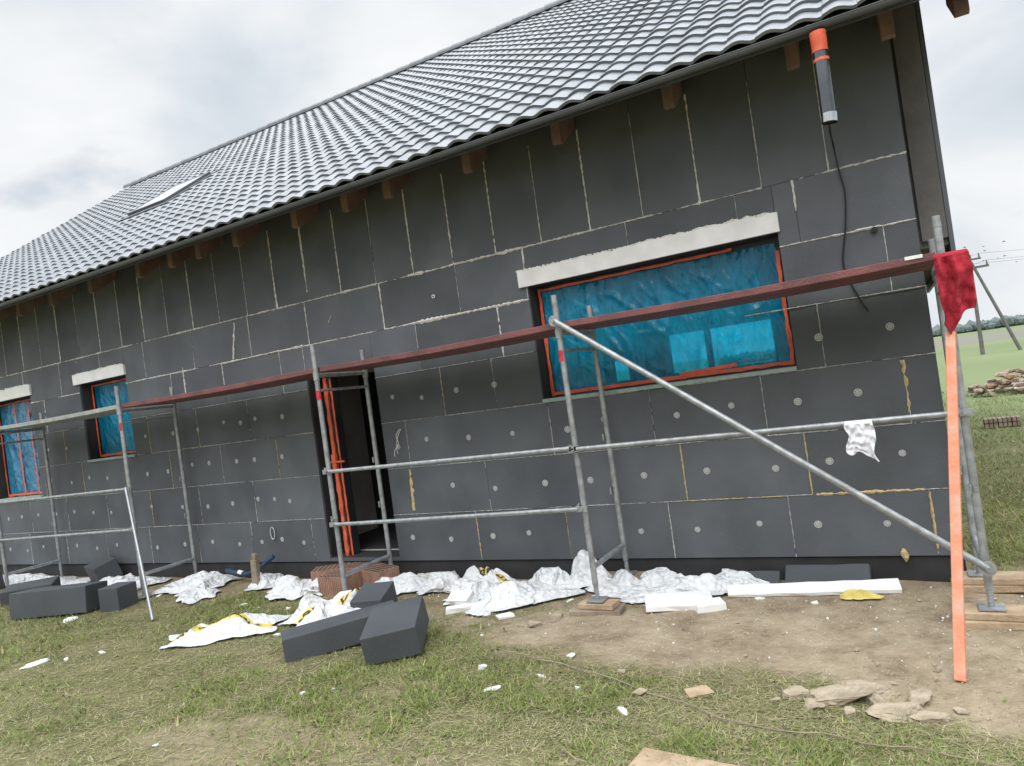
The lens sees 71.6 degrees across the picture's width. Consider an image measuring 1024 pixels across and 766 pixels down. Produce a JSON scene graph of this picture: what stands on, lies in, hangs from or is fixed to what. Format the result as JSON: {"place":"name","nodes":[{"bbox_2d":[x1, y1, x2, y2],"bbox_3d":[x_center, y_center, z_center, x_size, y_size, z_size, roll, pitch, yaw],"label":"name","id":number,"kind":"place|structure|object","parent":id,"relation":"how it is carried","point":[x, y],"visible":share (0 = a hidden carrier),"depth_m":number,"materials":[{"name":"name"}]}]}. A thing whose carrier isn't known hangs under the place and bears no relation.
{"place":"outdoors","nodes":[
{"label":"outdoors","id":0,"kind":"place"},
{"bbox_2d":[0,325,1023,765],"bbox_3d":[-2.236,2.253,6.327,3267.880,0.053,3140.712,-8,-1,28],"label":"ground","id":1,"kind":"structure","parent":0,"point":[1000,355],"depth_m":4.72,"materials":[{"name":"plant"}]},
{"bbox_2d":[0,570,4,587],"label":"foam block","id":2,"kind":"object","parent":1,"relation":"on","point":[2,584],"depth_m":10.43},
{"bbox_2d":[2,573,52,585],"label":"plastic sheet","id":3,"kind":"object","parent":1,"relation":"on","point":[18,578],"visible":0.61,"depth_m":10.71,"materials":[{"name":"plastic"}]},
{"bbox_2d":[0,576,60,606],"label":"foam block","id":4,"kind":"object","parent":1,"relation":"on","point":[23,586],"depth_m":9.29,"materials":[{"name":"plastic"}]},
{"bbox_2d":[20,658,50,668],"bbox_3d":[-4.297,2.542,6.401,0.101,0.050,0.256,-8,-1,28],"label":"foam chunk","id":5,"kind":"object","parent":1,"relation":"on","point":[36,663],"visible":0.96,"depth_m":6.38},
{"bbox_2d":[9,580,107,619],"bbox_3d":[-5.333,2.556,8.357,1.000,0.333,0.387,-8,-1,8],"label":"foam block","id":6,"kind":"object","parent":1,"relation":"on","point":[59,600],"depth_m":8.19,"materials":[{"name":"plastic"}]},
{"bbox_2d":[46,574,90,584],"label":"plastic sheet","id":7,"kind":"object","parent":1,"relation":"on","point":[66,580],"visible":0.28,"depth_m":10.08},
{"bbox_2d":[63,616,77,622],"bbox_3d":[-4.952,2.656,7.932,0.153,0.050,0.170,-8,-1,28],"label":"foam chunk","id":8,"kind":"object","parent":1,"relation":"on","point":[72,618],"visible":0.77,"depth_m":7.91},
{"bbox_2d":[84,556,122,581],"bbox_3d":[-5.721,2.624,9.937,0.359,0.332,0.500,-7,-1,-44],"label":"foam block","id":9,"kind":"object","parent":1,"relation":"on","point":[102,568],"depth_m":9.80,"materials":[{"name":"plastic"}]},
{"bbox_2d":[98,581,138,611],"bbox_3d":[-4.558,2.474,8.219,0.280,0.270,0.280,-8,-1,17],"label":"foam block","id":10,"kind":"object","parent":1,"relation":"on","point":[117,596],"depth_m":8.11,"materials":[{"name":"plastic"}]},
{"bbox_2d":[99,573,137,581],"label":"plastic sheet","id":11,"kind":"object","parent":1,"relation":"on","point":[128,576],"visible":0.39,"depth_m":9.63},
{"bbox_2d":[124,487,153,620],"bbox_3d":[-4.156,1.854,7.891,0.032,1.361,1.236,-7,-1,-33],"label":"metal tube","id":12,"kind":"object","parent":1,"relation":"on","point":[139,557],"visible":1,"depth_m":7.83,"materials":[{"name":"metal"}]},
{"bbox_2d":[107,576,171,589],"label":"plastic sheet","id":13,"kind":"object","parent":1,"relation":"on","point":[150,580],"visible":0.41,"depth_m":9.25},
{"bbox_2d":[174,586,220,603],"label":"plastic sheet","id":14,"kind":"object","parent":1,"relation":"on","point":[192,594],"visible":0.96,"depth_m":8.03,"materials":[{"name":"plastic"}]},
{"bbox_2d":[152,569,243,593],"bbox_3d":[-3.843,2.403,8.676,0.948,0.196,0.748,-8,-1,28],"label":"plastic sheet","id":15,"kind":"object","parent":1,"relation":"on","point":[204,578],"visible":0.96,"depth_m":8.56,"materials":[{"name":"plastic"}]},
{"bbox_2d":[159,613,291,648],"bbox_3d":[-2.644,2.220,6.510,1.152,0.190,0.512,-8,-1,-6],"label":"printed bag","id":16,"kind":"object","parent":1,"relation":"on","point":[237,625],"visible":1,"depth_m":6.40,"materials":[{"name":"white plastic"}]},
{"bbox_2d":[225,555,274,575],"bbox_3d":[-3.174,2.203,8.546,0.773,0.226,0.113,-8,-1,22],"label":"drain hose","id":17,"kind":"object","parent":1,"relation":"on","point":[262,565],"visible":0.76,"depth_m":8.50,"materials":[{"name":"blue plastic"}]},
{"bbox_2d":[250,553,260,584],"bbox_3d":[-2.957,2.223,8.193,0.116,0.513,0.060,-8,-1,28],"label":"wooden stake","id":18,"kind":"object","parent":1,"relation":"on","point":[255,567],"visible":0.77,"depth_m":8.17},
{"bbox_2d":[244,572,283,590],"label":"plastic sheet","id":19,"kind":"object","parent":1,"relation":"on","point":[268,580],"visible":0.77,"depth_m":8.14,"materials":[{"name":"plastic"}]},
{"bbox_2d":[265,573,323,599],"bbox_3d":[-2.285,2.173,7.717,0.894,0.204,0.711,-8,-1,28],"label":"plastic sheet","id":20,"kind":"object","parent":1,"relation":"on","point":[287,587],"visible":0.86,"depth_m":7.58,"materials":[{"name":"plastic"}]},
{"bbox_2d":[280,590,358,625],"bbox_3d":[-1.607,2.018,6.492,1.015,0.253,0.569,-8,-1,-25],"label":"printed bag","id":21,"kind":"object","parent":1,"relation":"on","point":[310,608],"visible":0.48,"depth_m":6.48,"materials":[{"name":"white plastic"}]},
{"bbox_2d":[310,562,349,580],"bbox_3d":[-2.000,2.143,7.877,0.386,0.202,0.266,-8,-1,0],"label":"hollow brick","id":22,"kind":"object","parent":1,"relation":"on","point":[316,572],"visible":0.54,"depth_m":7.78,"materials":[{"name":"brick"}]},
{"bbox_2d":[281,600,393,663],"bbox_3d":[-1.377,2.012,5.757,0.928,0.245,0.280,-8,-1,-19],"label":"foam block","id":23,"kind":"object","parent":1,"relation":"on","point":[325,635],"depth_m":5.61,"materials":[{"name":"plastic"}]},
{"bbox_2d":[317,570,361,595],"bbox_3d":[-1.818,2.118,7.504,0.386,0.202,0.266,-8,-1,28],"label":"hollow brick","id":24,"kind":"object","parent":1,"relation":"on","point":[329,583],"visible":0.6,"depth_m":7.42,"materials":[{"name":"brick"}]},
{"bbox_2d":[324,604,360,617],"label":"plastic sheet","id":25,"kind":"object","parent":1,"relation":"on","point":[331,610],"visible":0.25,"depth_m":6.14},
{"bbox_2d":[338,562,379,570],"bbox_3d":[-1.659,2.091,7.758,0.386,0.202,0.266,-8,-1,27],"label":"hollow brick","id":26,"kind":"object","parent":1,"relation":"on","point":[352,565],"visible":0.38,"depth_m":7.78,"materials":[{"name":"brick"}]},
{"bbox_2d":[350,581,397,607],"bbox_3d":[-1.249,1.981,6.438,0.300,0.262,0.380,-8,-1,11],"label":"foam block","id":27,"kind":"object","parent":1,"relation":"on","point":[368,594],"depth_m":6.38,"materials":[{"name":"plastic"}]},
{"bbox_2d":[360,563,399,584],"bbox_3d":[-1.393,2.051,7.498,0.266,0.202,0.386,-7,-1,-41],"label":"hollow brick","id":28,"kind":"object","parent":1,"relation":"on","point":[374,573],"visible":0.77,"depth_m":7.41,"materials":[{"name":"brick"}]},
{"bbox_2d":[359,572,425,594],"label":"plastic sheet","id":29,"kind":"object","parent":1,"relation":"on","point":[408,582],"visible":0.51,"depth_m":7.11,"materials":[{"name":"plastic"}]},
{"bbox_2d":[359,596,428,666],"bbox_3d":[-0.889,1.890,5.441,0.438,0.330,0.569,-8,-1,0],"label":"foam block","id":30,"kind":"object","parent":1,"relation":"on","point":[394,631],"depth_m":5.20,"materials":[{"name":"plastic"}]},
{"bbox_2d":[419,571,460,578],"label":"plastic sheet","id":31,"kind":"object","parent":1,"relation":"on","point":[424,574],"visible":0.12,"depth_m":7.34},
{"bbox_2d":[417,571,471,593],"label":"plastic sheet","id":32,"kind":"object","parent":1,"relation":"on","point":[447,581],"visible":0.78,"depth_m":6.94,"materials":[{"name":"plastic"}]},
{"bbox_2d":[446,602,475,614],"bbox_3d":[-0.310,1.967,6.248,0.552,0.057,0.105,-8,-1,0],"label":"foam strip","id":33,"kind":"object","parent":1,"relation":"on","point":[458,608],"visible":0.46,"depth_m":6.21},
{"bbox_2d":[443,578,497,604],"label":"plastic sheet","id":34,"kind":"object","parent":1,"relation":"on","point":[480,587],"visible":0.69,"depth_m":6.57,"materials":[{"name":"plastic"}]},
{"bbox_2d":[446,590,473,605],"bbox_3d":[-0.475,1.958,6.473,0.227,0.104,0.180,-8,-1,22],"label":"foam strip","id":35,"kind":"object","parent":34,"relation":"on","point":[459,597],"visible":0.89,"depth_m":6.43,"materials":[{"name":"plastic"}]},
{"bbox_2d":[478,664,486,670],"bbox_3d":[-0.196,1.941,4.818,0.065,0.061,0.039,-8,-1,2],"label":"foam chunk","id":36,"kind":"object","parent":1,"relation":"on","point":[480,667],"visible":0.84,"depth_m":4.80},
{"bbox_2d":[0,0,969,581],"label":"house","id":37,"kind":"structure","parent":1,"relation":"on","point":[578,156],"depth_m":6.87,"materials":[{"name":"plastic"}]},
{"bbox_2d":[0,398,42,500],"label":"window","id":38,"kind":"structure","parent":37,"relation":"in","point":[22,461],"depth_m":11.46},
{"bbox_2d":[87,377,135,461],"bbox_3d":[-5.681,0.512,10.155,1.100,1.138,0.295,-8,-1,28],"label":"window","id":39,"kind":"structure","parent":37,"relation":"in","point":[109,432],"depth_m":10.28,"materials":[{"name":"plastic"}]},
{"bbox_2d":[537,236,797,402],"bbox_3d":[1.274,-0.517,6.339,2.280,1.118,0.295,-8,-1,28],"label":"window","id":40,"kind":"structure","parent":37,"relation":"in","point":[722,343],"depth_m":6.29,"materials":[{"name":"plastic"}]},
{"bbox_2d":[901,548,908,561],"bbox_3d":[2.976,1.304,5.370,0.050,0.106,0.052,-7,-1,-28],"label":"foam blob","id":41,"kind":"object","parent":37,"relation":"attached to","point":[904,554],"visible":1,"depth_m":5.35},
{"bbox_2d":[464,567,511,582],"bbox_3d":[-0.280,1.887,6.993,0.614,0.169,0.295,-8,-1,28],"label":"printed bag","id":42,"kind":"object","parent":1,"relation":"on","point":[497,574],"visible":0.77,"depth_m":6.93,"materials":[{"name":"white plastic"}]},
{"bbox_2d":[484,685,500,692],"bbox_3d":[-0.122,1.937,4.471,0.114,0.028,0.067,-8,-1,-10],"label":"foam chunk","id":43,"kind":"object","parent":1,"relation":"on","point":[492,688],"visible":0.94,"depth_m":4.47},
{"bbox_2d":[0,215,1006,611],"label":"scaffold","id":44,"kind":"object","parent":1,"relation":"on","point":[558,329],"visible":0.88,"depth_m":5.73,"materials":[{"name":"metal"}]},
{"bbox_2d":[844,419,879,461],"bbox_3d":[2.288,0.383,4.654,0.189,0.277,0.082,-8,-1,28],"label":"white rag","id":45,"kind":"object","parent":44,"relation":"hanging from","point":[862,436],"visible":1,"depth_m":4.65,"materials":[{"name":"fabric"}]},
{"bbox_2d":[933,249,976,333],"bbox_3d":[2.724,-0.555,4.339,0.198,0.518,0.093,-8,-1,28],"label":"red cloth","id":46,"kind":"object","parent":44,"relation":"hanging from","point":[955,281],"visible":1,"depth_m":4.34,"materials":[{"name":"fabric"}]},
{"bbox_2d":[496,612,515,619],"bbox_3d":[-0.054,1.933,5.883,0.146,0.033,0.088,-8,-1,-22],"label":"foam strip","id":47,"kind":"object","parent":1,"relation":"on","point":[506,615],"visible":1,"depth_m":5.86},
{"bbox_2d":[0,385,1023,765],"bbox_3d":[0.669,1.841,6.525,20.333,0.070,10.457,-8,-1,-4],"label":"grass","id":48,"kind":"structure","parent":1,"relation":"on","point":[624,725],"depth_m":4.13,"materials":[{"name":"plant"}]},
{"bbox_2d":[454,577,584,615],"bbox_3d":[0.073,1.827,6.262,1.183,0.188,0.475,-8,-1,-8],"label":"plastic sheet","id":49,"kind":"object","parent":1,"relation":"on","point":[513,592],"visible":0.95,"depth_m":6.18,"materials":[{"name":"plastic"}]},
{"bbox_2d":[528,620,541,626],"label":"broken concrete","id":50,"kind":"object","parent":1,"relation":"on","point":[531,623],"visible":1,"depth_m":5.55,"materials":[{"name":"concrete"}]},
{"bbox_2d":[550,611,561,621],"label":"broken concrete","id":51,"kind":"object","parent":1,"relation":"on","point":[557,616],"visible":1,"depth_m":5.64,"materials":[{"name":"concrete"}]},
{"bbox_2d":[528,567,584,588],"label":"plastic sheet","id":52,"kind":"object","parent":1,"relation":"on","point":[554,575],"visible":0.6,"depth_m":6.47,"materials":[{"name":"plastic"}]},
{"bbox_2d":[137,585,1022,735],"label":"foam beads","id":53,"kind":"object","parent":1,"relation":"on","point":[947,616],"visible":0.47,"depth_m":4.86},
{"bbox_2d":[564,551,612,588],"bbox_3d":[0.664,1.674,6.433,0.544,0.306,0.357,-8,-1,10],"label":"plastic sheet","id":54,"kind":"object","parent":1,"relation":"on","point":[580,575],"visible":0.73,"depth_m":6.37,"materials":[{"name":"plastic"}]},
{"bbox_2d":[156,578,1023,734],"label":"soil crumbs","id":55,"kind":"object","parent":1,"relation":"on","point":[878,664],"visible":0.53,"depth_m":4.62,"materials":[{"name":"soil"}]},
{"bbox_2d":[569,603,625,615],"bbox_3d":[0.686,1.819,5.691,0.420,0.045,0.200,-8,-1,23],"label":"wood block","id":56,"kind":"object","parent":1,"relation":"on","point":[575,610],"depth_m":5.61,"materials":[{"name":"wood"}]},
{"bbox_2d":[578,598,619,610],"bbox_3d":[0.697,1.769,5.682,0.300,0.045,0.160,-8,-1,31],"label":"wood block","id":57,"kind":"object","parent":56,"relation":"on","point":[609,604],"depth_m":5.62,"materials":[{"name":"wood"}]},
{"bbox_2d":[585,571,647,593],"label":"plastic sheet","id":58,"kind":"object","parent":1,"relation":"on","point":[622,580],"visible":0.8,"depth_m":6.09,"materials":[{"name":"plastic"}]},
{"bbox_2d":[609,571,650,578],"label":"wood block","id":59,"kind":"object","parent":58,"relation":"on","point":[637,574],"depth_m":6.30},
{"bbox_2d":[617,669,625,675],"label":"broken concrete","id":60,"kind":"object","parent":1,"relation":"on","point":[622,671],"visible":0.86,"depth_m":4.42,"materials":[{"name":"concrete"}]},
{"bbox_2d":[617,706,627,714],"bbox_3d":[0.624,1.831,3.941,0.047,0.034,0.124,-8,-1,-16],"label":"foam chunk","id":61,"kind":"object","parent":1,"relation":"on","point":[625,712],"visible":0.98,"depth_m":3.94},
{"bbox_2d":[632,687,646,695],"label":"broken concrete","id":62,"kind":"object","parent":1,"relation":"on","point":[640,691],"visible":0.98,"depth_m":4.10,"materials":[{"name":"concrete"}]},
{"bbox_2d":[592,587,692,602],"bbox_3d":[1.086,1.741,5.889,0.903,0.083,0.331,-8,-1,28],"label":"plastic sheet","id":63,"kind":"object","parent":1,"relation":"on","point":[631,595],"visible":0.69,"depth_m":5.84,"materials":[{"name":"plastic"}]},
{"bbox_2d":[644,591,712,611],"bbox_3d":[1.311,1.712,5.561,0.532,0.092,0.269,-8,-1,8],"label":"foam strip","id":64,"kind":"object","parent":1,"relation":"on","point":[669,601],"visible":0.8,"depth_m":5.54,"materials":[{"name":"plastic"}]},
{"bbox_2d":[639,567,724,595],"bbox_3d":[1.339,1.652,6.003,1.079,0.186,0.467,-8,-1,28],"label":"plastic sheet","id":65,"kind":"object","parent":1,"relation":"on","point":[660,578],"visible":0.56,"depth_m":5.95,"materials":[{"name":"plastic"}]},
{"bbox_2d":[628,747,737,765],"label":"timber board","id":66,"kind":"object","parent":1,"relation":"on","point":[641,758],"visible":0.97,"depth_m":3.33,"materials":[{"name":"wood"}]},
{"bbox_2d":[684,685,714,698],"bbox_3d":[1.060,1.747,4.023,0.156,0.033,0.103,-8,-1,-8],"label":"timber board","id":67,"kind":"object","parent":1,"relation":"on","point":[692,692],"visible":1,"depth_m":4.00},
{"bbox_2d":[692,597,726,613],"bbox_3d":[1.504,1.696,5.412,0.224,0.063,0.164,-8,-1,-2],"label":"foam strip","id":68,"kind":"object","parent":1,"relation":"on","point":[714,604],"visible":0.89,"depth_m":5.34,"materials":[{"name":"plastic"}]},
{"bbox_2d":[700,569,770,592],"bbox_3d":[1.765,1.609,5.807,0.790,0.144,0.410,-8,-1,28],"label":"plastic sheet","id":69,"kind":"object","parent":1,"relation":"on","point":[732,577],"visible":0.7,"depth_m":5.76,"materials":[{"name":"plastic"}]},
{"bbox_2d":[502,650,1012,765],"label":"cable","id":70,"kind":"object","parent":1,"relation":"on","point":[766,727],"visible":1,"depth_m":3.47,"materials":[{"name":"rubber"}]},
{"bbox_2d":[742,571,779,582],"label":"foam sheet","id":71,"kind":"object","parent":1,"relation":"on","point":[772,576],"visible":0.3,"depth_m":5.76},
{"bbox_2d":[769,697,780,701],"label":"broken concrete","id":72,"kind":"object","parent":1,"relation":"on","point":[777,699],"visible":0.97,"depth_m":3.80,"materials":[{"name":"concrete"}]},
{"bbox_2d":[782,685,810,699],"bbox_3d":[1.543,1.687,3.842,0.152,0.056,0.147,-8,-1,28],"label":"broken concrete","id":73,"kind":"object","parent":1,"relation":"on","point":[793,691],"visible":0.84,"depth_m":3.82,"materials":[{"name":"concrete"}]},
{"bbox_2d":[726,578,901,597],"bbox_3d":[2.272,1.566,5.401,1.231,0.081,0.142,-8,-1,19],"label":"foam strip","id":74,"kind":"object","parent":1,"relation":"on","point":[884,586],"visible":0.94,"depth_m":5.37,"materials":[{"name":"plastic"}]},
{"bbox_2d":[804,698,825,710],"bbox_3d":[1.569,1.675,3.679,0.111,0.035,0.101,-8,-1,28],"label":"broken concrete","id":75,"kind":"object","parent":1,"relation":"on","point":[811,703],"visible":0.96,"depth_m":3.67,"materials":[{"name":"concrete"}]},
{"bbox_2d":[785,564,870,582],"bbox_3d":[2.469,1.509,5.563,0.624,0.146,0.173,-8,-1,28],"label":"foam sheet","id":76,"kind":"object","parent":1,"relation":"on","point":[812,573],"visible":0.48,"depth_m":5.57,"materials":[{"name":"plastic"}]},
{"bbox_2d":[809,684,873,706],"bbox_3d":[1.736,1.653,3.729,0.311,0.096,0.182,-8,-1,11],"label":"broken concrete","id":77,"kind":"object","parent":1,"relation":"on","point":[836,695],"visible":0.94,"depth_m":3.70,"materials":[{"name":"concrete"}]},
{"bbox_2d":[844,706,855,718],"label":"broken concrete","id":78,"kind":"object","parent":1,"relation":"on","point":[849,711],"visible":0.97,"depth_m":3.55,"materials":[{"name":"concrete"}]},
{"bbox_2d":[839,590,884,599],"bbox_3d":[2.526,1.526,5.130,0.299,0.063,0.075,-8,-1,23],"label":"plastic tape","id":79,"kind":"object","parent":1,"relation":"on","point":[858,595],"visible":1,"depth_m":5.12,"materials":[{"name":"plastic"}]},
{"bbox_2d":[839,679,901,699],"bbox_3d":[1.893,1.643,3.765,0.313,0.085,0.150,-8,-1,28],"label":"broken concrete","id":80,"kind":"object","parent":1,"relation":"on","point":[885,692],"visible":0.6,"depth_m":3.72,"materials":[{"name":"concrete"}]},
{"bbox_2d":[865,693,884,705],"bbox_3d":[1.869,1.644,3.635,0.081,0.077,0.127,-8,-1,-7],"label":"broken concrete","id":81,"kind":"object","parent":1,"relation":"on","point":[871,699],"visible":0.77,"depth_m":3.63,"materials":[{"name":"concrete"}]},
{"bbox_2d":[865,701,922,723],"bbox_3d":[1.892,1.635,3.512,0.262,0.075,0.200,-8,-1,28],"label":"broken concrete","id":82,"kind":"object","parent":1,"relation":"on","point":[881,711],"visible":0.9,"depth_m":3.48,"materials":[{"name":"concrete"}]},
{"bbox_2d":[907,688,931,706],"bbox_3d":[2.063,1.617,3.595,0.127,0.063,0.278,-8,-1,28],"label":"broken concrete","id":83,"kind":"object","parent":1,"relation":"on","point":[921,696],"visible":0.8,"depth_m":3.60,"materials":[{"name":"concrete"}]},
{"bbox_2d":[908,710,950,722],"bbox_3d":[2.011,1.622,3.433,0.192,0.046,0.084,-8,-1,19],"label":"broken concrete","id":84,"kind":"object","parent":1,"relation":"on","point":[925,716],"visible":0.94,"depth_m":3.41,"materials":[{"name":"concrete"}]},
{"bbox_2d":[933,666,942,671],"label":"broken concrete","id":85,"kind":"object","parent":1,"relation":"on","point":[938,669],"visible":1,"depth_m":3.89,"materials":[{"name":"concrete"}]},
{"bbox_2d":[945,331,966,681],"bbox_3d":[2.534,0.630,4.058,0.056,2.020,0.028,-9,-26,44],"label":"painted plank","id":86,"kind":"object","parent":1,"relation":"on","point":[958,614],"visible":1,"depth_m":4.01,"materials":[{"name":"orange wood"}]},
{"bbox_2d":[953,707,969,715],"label":"broken concrete","id":87,"kind":"object","parent":1,"relation":"on","point":[960,711],"visible":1,"depth_m":3.43,"materials":[{"name":"concrete"}]},
{"bbox_2d":[932,314,1023,336],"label":"distant forest","id":88,"kind":"object","parent":1,"relation":"on","point":[992,323],"visible":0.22,"depth_m":520.56,"materials":[{"name":"plant"}]},
{"bbox_2d":[950,578,1023,592],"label":"wood block","id":89,"kind":"object","parent":1,"relation":"on","point":[996,589],"depth_m":4.92,"materials":[{"name":"wood"}]},
{"bbox_2d":[964,571,1023,584],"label":"wood block","id":90,"kind":"object","parent":89,"relation":"on","point":[1007,577],"depth_m":4.97,"materials":[{"name":"wood"}]},
{"bbox_2d":[986,392,995,395],"bbox_3d":[12.674,0.286,18.781,0.220,0.106,0.333,-8,-1,28],"label":"rubble piece","id":91,"kind":"object","parent":1,"relation":"on","point":[990,393],"visible":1,"depth_m":18.68,"materials":[{"name":"stone"}]},
{"bbox_2d":[965,620,1023,630],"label":"wood block","id":92,"kind":"object","parent":1,"relation":"on","point":[993,625],"depth_m":4.33,"materials":[{"name":"wood"}]},
{"bbox_2d":[965,603,1023,621],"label":"wood block","id":93,"kind":"object","parent":92,"relation":"on","point":[1014,613],"depth_m":4.36,"materials":[{"name":"wood"}]},
{"bbox_2d":[970,249,1023,354],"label":"utility pole","id":94,"kind":"object","parent":1,"relation":"on","point":[980,336],"visible":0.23,"depth_m":49.15,"materials":[{"name":"grey wood"}]},
{"bbox_2d":[983,415,1021,427],"bbox_3d":[8.910,0.703,12.906,0.545,0.155,0.300,-8,-1,28],"label":"tile stack","id":95,"kind":"object","parent":1,"relation":"on","point":[1014,420],"visible":0.98,"depth_m":12.82,"materials":[{"name":"tile"}]},
{"bbox_2d":[1012,387,1023,391],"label":"rubble piece","id":96,"kind":"object","parent":1,"relation":"on","point":[1019,389],"visible":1,"depth_m":18.39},
{"bbox_2d":[0,0,1023,327],"label":"sky","id":97,"kind":"structure","parent":0,"point":[98,97],"materials":[{"name":"white"}]},
{"bbox_3d":[13.579,-0.188,19.123,0.215,0.102,0.279,-8,-1,28],"label":"rubble piece","id":98,"kind":"object","parent":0,"visible":0},
{"bbox_2d":[1003,374,1016,379],"bbox_3d":[13.437,-0.153,19.120,0.320,0.160,0.208,-9,-1,42],"label":"rubble piece","id":99,"kind":"object","parent":98,"relation":"on","point":[1010,377],"visible":1,"depth_m":19.06,"materials":[{"name":"stone"}]},
{"bbox_2d":[1015,368,1023,372],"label":"rubble piece","id":100,"kind":"object","parent":98,"relation":"on","point":[1019,370],"visible":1,"depth_m":19.04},
{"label":"rubble piece","id":101,"kind":"object","parent":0,"visible":0},
{"bbox_2d":[994,372,1009,376],"bbox_3d":[13.445,-0.232,19.427,0.291,0.131,0.445,-9,-1,53],"label":"rubble piece","id":102,"kind":"object","parent":101,"relation":"on","point":[1000,374],"visible":0.97,"depth_m":19.34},
{"bbox_2d":[1005,368,1018,372],"bbox_3d":[13.687,-0.336,19.409,0.461,0.105,0.215,-7,-1,-30],"label":"rubble piece","id":103,"kind":"object","parent":102,"relation":"on","point":[1011,370],"visible":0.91,"depth_m":19.35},
{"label":"rubble piece","id":104,"kind":"object","parent":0,"visible":0},
{"bbox_2d":[974,388,984,392],"bbox_3d":[12.624,0.227,19.165,0.316,0.152,0.307,-8,-1,-26],"label":"rubble piece","id":105,"kind":"object","parent":104,"relation":"on","point":[979,390],"visible":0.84,"depth_m":19.05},
{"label":"rubble piece","id":106,"kind":"object","parent":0,"visible":0},
{"bbox_2d":[1005,378,1018,382],"bbox_3d":[13.804,-0.059,19.576,0.214,0.093,0.382,-7,-1,-32],"label":"rubble piece","id":107,"kind":"object","parent":106,"relation":"on","point":[1012,380],"visible":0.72,"depth_m":19.52,"materials":[{"name":"ceramic"}]},
{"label":"rubble piece","id":108,"kind":"object","parent":106,"relation":"on","visible":0},
{"bbox_2d":[986,379,996,382],"bbox_3d":[13.436,-0.043,19.875,0.250,0.142,0.351,-8,-1,28],"label":"rubble piece","id":109,"kind":"object","parent":108,"relation":"on","point":[991,380],"visible":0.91,"depth_m":19.77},
{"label":"rubble piece","id":110,"kind":"object","parent":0,"visible":0},
{"bbox_2d":[1013,382,1023,386],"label":"rubble piece","id":111,"kind":"object","parent":110,"relation":"on","point":[1019,384],"visible":0.96,"depth_m":18.53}
]}

